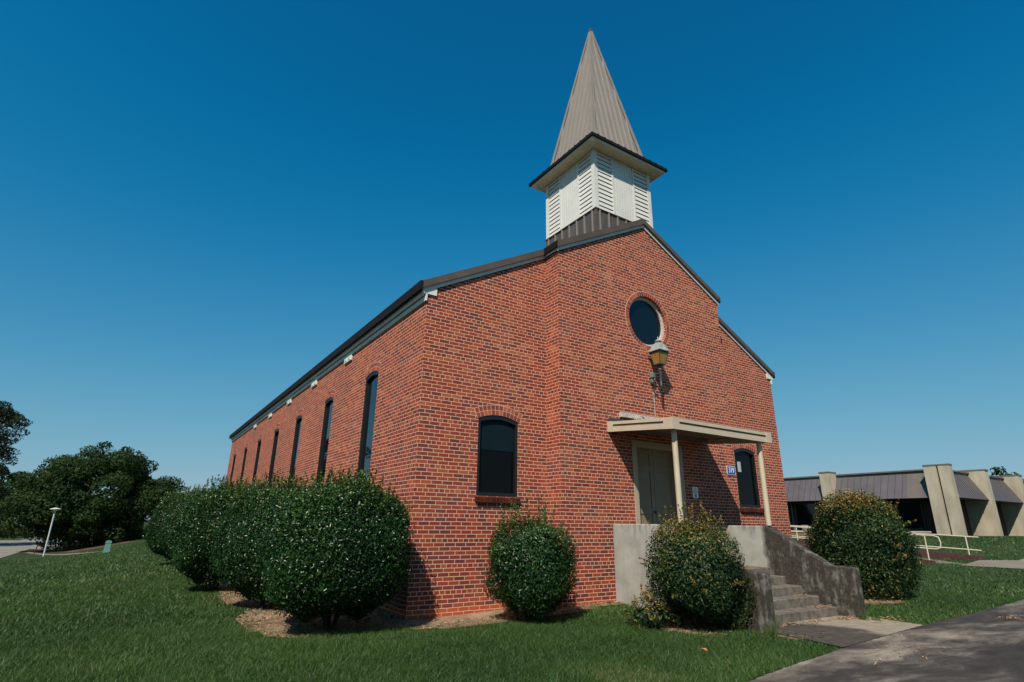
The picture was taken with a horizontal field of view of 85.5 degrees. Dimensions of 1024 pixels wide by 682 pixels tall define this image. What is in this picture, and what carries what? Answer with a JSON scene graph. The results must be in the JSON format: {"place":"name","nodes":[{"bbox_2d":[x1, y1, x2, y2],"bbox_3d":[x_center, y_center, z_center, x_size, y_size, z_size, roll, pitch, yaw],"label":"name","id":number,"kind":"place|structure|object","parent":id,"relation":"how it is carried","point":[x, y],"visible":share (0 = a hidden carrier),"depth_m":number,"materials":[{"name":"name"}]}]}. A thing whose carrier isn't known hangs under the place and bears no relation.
{"place":"outdoors","nodes":[
{"label":"outdoors","id":0,"kind":"place"},
{"bbox_2d":[0,537,59,557],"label":"road","id":1,"kind":"structure","parent":0,"point":[9,547],"depth_m":50.80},
{"bbox_2d":[27,551,100,554],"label":"side path","id":2,"kind":"structure","parent":0,"point":[55,554],"depth_m":38.09,"materials":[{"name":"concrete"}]},
{"bbox_2d":[0,520,1023,681],"bbox_3d":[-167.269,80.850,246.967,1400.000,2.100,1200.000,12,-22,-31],"label":"lawn","id":3,"kind":"structure","parent":0,"point":[23,555],"depth_m":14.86,"materials":[{"name":"green plant"}]},
{"bbox_2d":[0,401,32,538],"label":"broadleaf tree","id":4,"kind":"object","parent":3,"relation":"on","point":[17,418],"visible":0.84,"depth_m":52.12,"materials":[{"name":"green plant"}]},
{"bbox_2d":[0,465,33,512],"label":"background tree","id":5,"kind":"object","parent":3,"relation":"on","point":[10,478],"visible":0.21,"depth_m":74.04,"materials":[{"name":"green plant"}]},
{"bbox_2d":[43,508,60,555],"bbox_3d":[-31.337,12.985,37.544,0.660,3.240,0.650,12,-22,-31],"label":"lamp post","id":6,"kind":"object","parent":3,"relation":"on","point":[54,509],"visible":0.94,"depth_m":37.63,"materials":[{"name":"metal"}]},
{"bbox_2d":[32,539,136,552],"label":"bare earth","id":7,"kind":"structure","parent":3,"relation":"on","point":[98,545],"depth_m":42.41,"materials":[{"name":"brown soil"}]},
{"bbox_2d":[0,441,185,549],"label":"shade tree","id":8,"kind":"object","parent":3,"relation":"on","point":[89,520],"visible":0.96,"depth_m":42.33,"materials":[{"name":"green plant"}]},
{"bbox_2d":[103,540,111,552],"bbox_3d":[-23.060,11.741,31.606,0.350,0.685,0.330,12,-22,-31],"label":"utility cabinet","id":9,"kind":"object","parent":3,"relation":"on","point":[107,547],"visible":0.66,"depth_m":31.50,"materials":[{"name":"green metal"}]},
{"bbox_2d":[226,28,791,619],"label":"church","id":10,"kind":"structure","parent":3,"relation":"on","point":[454,408],"depth_m":11.98,"materials":[{"name":"brick"}]},
{"bbox_2d":[230,450,236,479],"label":"window","id":11,"kind":"structure","parent":10,"relation":"in","point":[235,452],"depth_m":28.17,"materials":[{"name":"glass"}]},
{"bbox_2d":[239,443,248,486],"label":"window","id":12,"kind":"structure","parent":10,"relation":"in","point":[246,446],"depth_m":25.52,"materials":[{"name":"glass"}]},
{"bbox_2d":[251,434,262,486],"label":"window","id":13,"kind":"structure","parent":10,"relation":"in","point":[260,436],"depth_m":22.86,"materials":[{"name":"glass"}]},
{"bbox_2d":[267,423,280,484],"bbox_3d":[-8.558,4.599,19.805,0.102,3.308,1.070,12,-22,-31],"label":"window","id":14,"kind":"structure","parent":10,"relation":"in","point":[277,426],"depth_m":20.19,"materials":[{"name":"glass"}]},
{"bbox_2d":[288,409,303,486],"bbox_3d":[-6.739,3.759,17.189,0.102,3.308,1.070,12,-22,-31],"label":"window","id":15,"kind":"structure","parent":10,"relation":"in","point":[299,420],"depth_m":17.54,"materials":[{"name":"glass"}]},
{"bbox_2d":[316,389,335,486],"bbox_3d":[-4.921,2.919,14.573,0.102,3.308,1.070,12,-22,-31],"label":"window","id":16,"kind":"structure","parent":10,"relation":"in","point":[323,451],"depth_m":14.87,"materials":[{"name":"glass"}]},
{"bbox_2d":[357,362,380,484],"bbox_3d":[-3.102,2.079,11.957,0.102,3.308,1.070,12,-22,-31],"label":"window","id":17,"kind":"structure","parent":10,"relation":"in","point":[365,449],"depth_m":12.21,"materials":[{"name":"glass"}]},
{"bbox_2d":[474,405,522,503],"bbox_3d":[-0.272,2.122,10.510,1.133,1.825,0.156,12,-22,-31],"label":"window","id":18,"kind":"structure","parent":10,"relation":"in","point":[497,435],"depth_m":10.54,"materials":[{"name":"black glass"}]},
{"bbox_2d":[636,448,656,523],"bbox_3d":[2.841,3.466,11.812,0.652,2.318,0.134,12,-22,-31],"label":"door","id":19,"kind":"structure","parent":10,"relation":"in","point":[648,511],"depth_m":11.98,"materials":[{"name":"beige paint"}]},
{"bbox_2d":[625,291,669,350],"bbox_3d":[3.189,-0.450,13.225,1.498,1.496,0.170,12,-22,-31],"label":"round window","id":20,"kind":"structure","parent":10,"relation":"in","point":[644,321],"depth_m":13.28,"materials":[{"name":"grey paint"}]},
{"bbox_2d":[648,337,669,416],"bbox_3d":[3.345,0.777,12.574,0.360,1.835,0.429,12,-22,-31],"label":"wall lantern","id":21,"kind":"object","parent":10,"relation":"attached to","point":[658,351],"depth_m":12.60,"materials":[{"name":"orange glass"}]},
{"bbox_2d":[652,450,677,523],"bbox_3d":[3.371,3.596,12.184,0.652,2.318,0.061,12,-22,-31],"label":"door","id":22,"kind":"structure","parent":10,"relation":"in","point":[664,483],"depth_m":12.30,"materials":[{"name":"beige paint"}]},
{"bbox_2d":[692,487,698,497],"bbox_3d":[4.150,3.427,12.538,0.185,0.250,0.010,12,-22,-31],"label":"notice sign","id":23,"kind":"object","parent":10,"relation":"attached to","point":[695,491],"visible":1,"depth_m":12.53,"materials":[{"name":"blue metal"}]},
{"bbox_2d":[726,466,735,474],"bbox_3d":[5.315,3.139,13.437,0.320,0.210,0.015,12,-22,-31],"label":"number sign","id":24,"kind":"object","parent":10,"relation":"attached to","point":[730,470],"visible":1,"depth_m":13.43,"materials":[{"name":"blue metal"}]},
{"bbox_2d":[732,443,763,512],"bbox_3d":[6.143,3.531,14.517,1.133,1.825,0.156,12,-22,-31],"label":"window","id":25,"kind":"structure","parent":10,"relation":"in","point":[747,482],"depth_m":14.57,"materials":[{"name":"black glass"}]},
{"bbox_2d":[205,574,902,639],"bbox_3d":[-2.919,5.577,12.470,21.137,0.083,10.108,-8,-20,24],"label":"mulch bed","id":26,"kind":"object","parent":3,"relation":"on","point":[485,615],"visible":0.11,"depth_m":8.68,"materials":[{"name":"brown soil"}]},
{"bbox_2d":[142,484,207,561],"bbox_3d":[-11.450,6.488,19.591,2.392,2.835,2.550,-9,-21,27],"label":"holly bush","id":27,"kind":"object","parent":26,"relation":"on","point":[160,522],"visible":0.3,"depth_m":18.80,"materials":[{"name":"green plant"}]},
{"bbox_2d":[164,472,257,589],"bbox_3d":[-6.553,4.334,12.636,2.086,2.595,2.278,-2,-18,7],"label":"holly bush","id":28,"kind":"object","parent":26,"relation":"on","point":[194,527],"visible":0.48,"depth_m":11.87,"materials":[{"name":"green plant"}]},
{"bbox_2d":[207,469,310,607],"bbox_3d":[-4.375,3.626,10.220,2.210,2.474,2.040,-8,-20,25],"label":"holly bush","id":29,"kind":"object","parent":26,"relation":"on","point":[241,525],"visible":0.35,"depth_m":9.62,"materials":[{"name":"green plant"}]},
{"bbox_2d":[250,463,414,629],"bbox_3d":[-2.617,3.053,8.306,2.279,2.402,2.318,12,-22,-31],"label":"holly bush","id":30,"kind":"object","parent":26,"relation":"on","point":[339,548],"visible":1,"depth_m":7.62,"materials":[{"name":"green plant"}]},
{"bbox_2d":[482,496,578,622],"bbox_3d":[0.282,3.552,9.049,1.610,1.989,1.540,12,-22,-31],"label":"boxy shrub","id":31,"kind":"object","parent":26,"relation":"on","point":[529,565],"visible":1,"depth_m":8.60,"materials":[{"name":"green plant"}]},
{"bbox_2d":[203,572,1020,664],"bbox_3d":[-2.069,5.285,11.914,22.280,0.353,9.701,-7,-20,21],"label":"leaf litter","id":32,"kind":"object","parent":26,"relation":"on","point":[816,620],"visible":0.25,"depth_m":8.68,"materials":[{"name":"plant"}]},
{"bbox_2d":[621,584,683,630],"bbox_3d":[2.156,4.080,8.444,1.032,0.700,0.954,12,-22,-31],"label":"nandina sprout","id":33,"kind":"object","parent":26,"relation":"on","point":[649,617],"visible":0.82,"depth_m":8.31,"materials":[{"name":"green plant"}]},
{"bbox_2d":[638,500,756,630],"bbox_3d":[2.851,3.509,8.602,1.888,2.003,1.671,12,-22,-31],"label":"nandina bush","id":34,"kind":"object","parent":26,"relation":"on","point":[694,572],"visible":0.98,"depth_m":8.20,"materials":[{"name":"green plant"}]},
{"bbox_2d":[802,488,923,600],"bbox_3d":[8.182,4.815,13.089,2.533,2.597,2.502,12,-22,-31],"label":"nandina bush","id":35,"kind":"object","parent":26,"relation":"on","point":[876,547],"visible":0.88,"depth_m":12.37,"materials":[{"name":"green plant"}]},
{"bbox_2d":[613,524,865,632],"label":"entrance steps","id":36,"kind":"structure","parent":3,"relation":"on","point":[783,569],"depth_m":10.16,"materials":[{"name":"concrete"}]},
{"bbox_2d":[607,417,773,525],"bbox_3d":[3.735,2.680,11.405,3.068,2.103,1.730,12,-22,-31],"label":"entrance canopy","id":37,"kind":"object","parent":36,"relation":"on","point":[675,428],"visible":0.96,"depth_m":11.18,"materials":[{"name":"beige paint"}]},
{"bbox_2d":[763,621,780,636],"bbox_3d":[3.725,4.091,7.897,0.403,0.218,0.278,12,-22,-31],"label":"weed tuft","id":38,"kind":"object","parent":3,"relation":"on","point":[772,632],"visible":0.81,"depth_m":7.85,"materials":[{"name":"green plant"}]},
{"bbox_2d":[791,530,804,535],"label":"planter wall","id":39,"kind":"structure","parent":3,"relation":"on","point":[793,532],"depth_m":34.77,"materials":[{"name":"beige concrete"}]},
{"bbox_2d":[793,539,985,564],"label":"access ramp","id":40,"kind":"structure","parent":3,"relation":"on","point":[938,555],"depth_m":21.02,"materials":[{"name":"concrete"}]},
{"bbox_2d":[790,526,940,559],"bbox_3d":[13.222,8.511,23.639,0.044,1.438,8.753,12,-22,-31],"label":"handrail","id":41,"kind":"object","parent":40,"relation":"on","point":[926,548],"visible":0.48,"depth_m":20.57,"materials":[{"name":"beige metal"}]},
{"bbox_2d":[790,525,981,554],"bbox_3d":[14.677,8.726,24.173,0.044,1.474,9.402,12,-22,-31],"label":"handrail","id":42,"kind":"object","parent":40,"relation":"attached to","point":[968,549],"visible":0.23,"depth_m":21.31,"materials":[{"name":"beige metal"}]},
{"bbox_2d":[784,463,1023,535],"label":"office building","id":43,"kind":"structure","parent":3,"relation":"on","point":[945,499],"depth_m":39.00,"materials":[{"name":"beige concrete"}]},
{"bbox_2d":[787,503,792,529],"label":"window","id":44,"kind":"structure","parent":43,"relation":"in","point":[787,503],"depth_m":45.56,"materials":[{"name":"black glass"}]},
{"bbox_2d":[794,502,818,530],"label":"window","id":45,"kind":"structure","parent":43,"relation":"in","point":[804,512],"depth_m":44.53,"materials":[{"name":"black glass"}]},
{"bbox_2d":[890,500,926,530],"bbox_3d":[27.648,12.283,38.642,0.087,2.250,1.930,12,-22,-31],"label":"window","id":46,"kind":"structure","parent":43,"relation":"in","point":[910,510],"depth_m":38.45,"materials":[{"name":"black glass"}]},
{"bbox_2d":[909,531,930,535],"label":"planter wall","id":47,"kind":"structure","parent":3,"relation":"on","point":[928,532],"depth_m":32.76,"materials":[{"name":"beige concrete"}]},
{"bbox_2d":[990,466,1023,479],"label":"distant tree","id":48,"kind":"object","parent":3,"relation":"on","point":[998,471],"visible":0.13,"depth_m":110.47,"materials":[{"name":"green plant"}]},
{"bbox_2d":[0,0,1023,518],"label":"sky","id":49,"kind":"structure","parent":0,"point":[202,202],"materials":[{"name":"blue"}]},
{"bbox_2d":[777,616,920,646],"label":"entrance path","id":50,"kind":"structure","parent":0,"point":[844,632],"depth_m":8.35,"materials":[{"name":"concrete"}]},
{"bbox_2d":[857,611,870,620],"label":"weed tuft","id":51,"kind":"object","parent":50,"relation":"on","point":[862,618],"visible":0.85,"depth_m":9.27,"materials":[{"name":"green plant"}]},
{"bbox_2d":[749,600,1023,681],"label":"driveway","id":52,"kind":"structure","parent":0,"point":[986,645],"depth_m":6.69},
{"bbox_2d":[963,559,1023,568],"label":"ramp path","id":53,"kind":"structure","parent":0,"point":[1005,563],"depth_m":19.31,"materials":[{"name":"concrete"}]}
]}

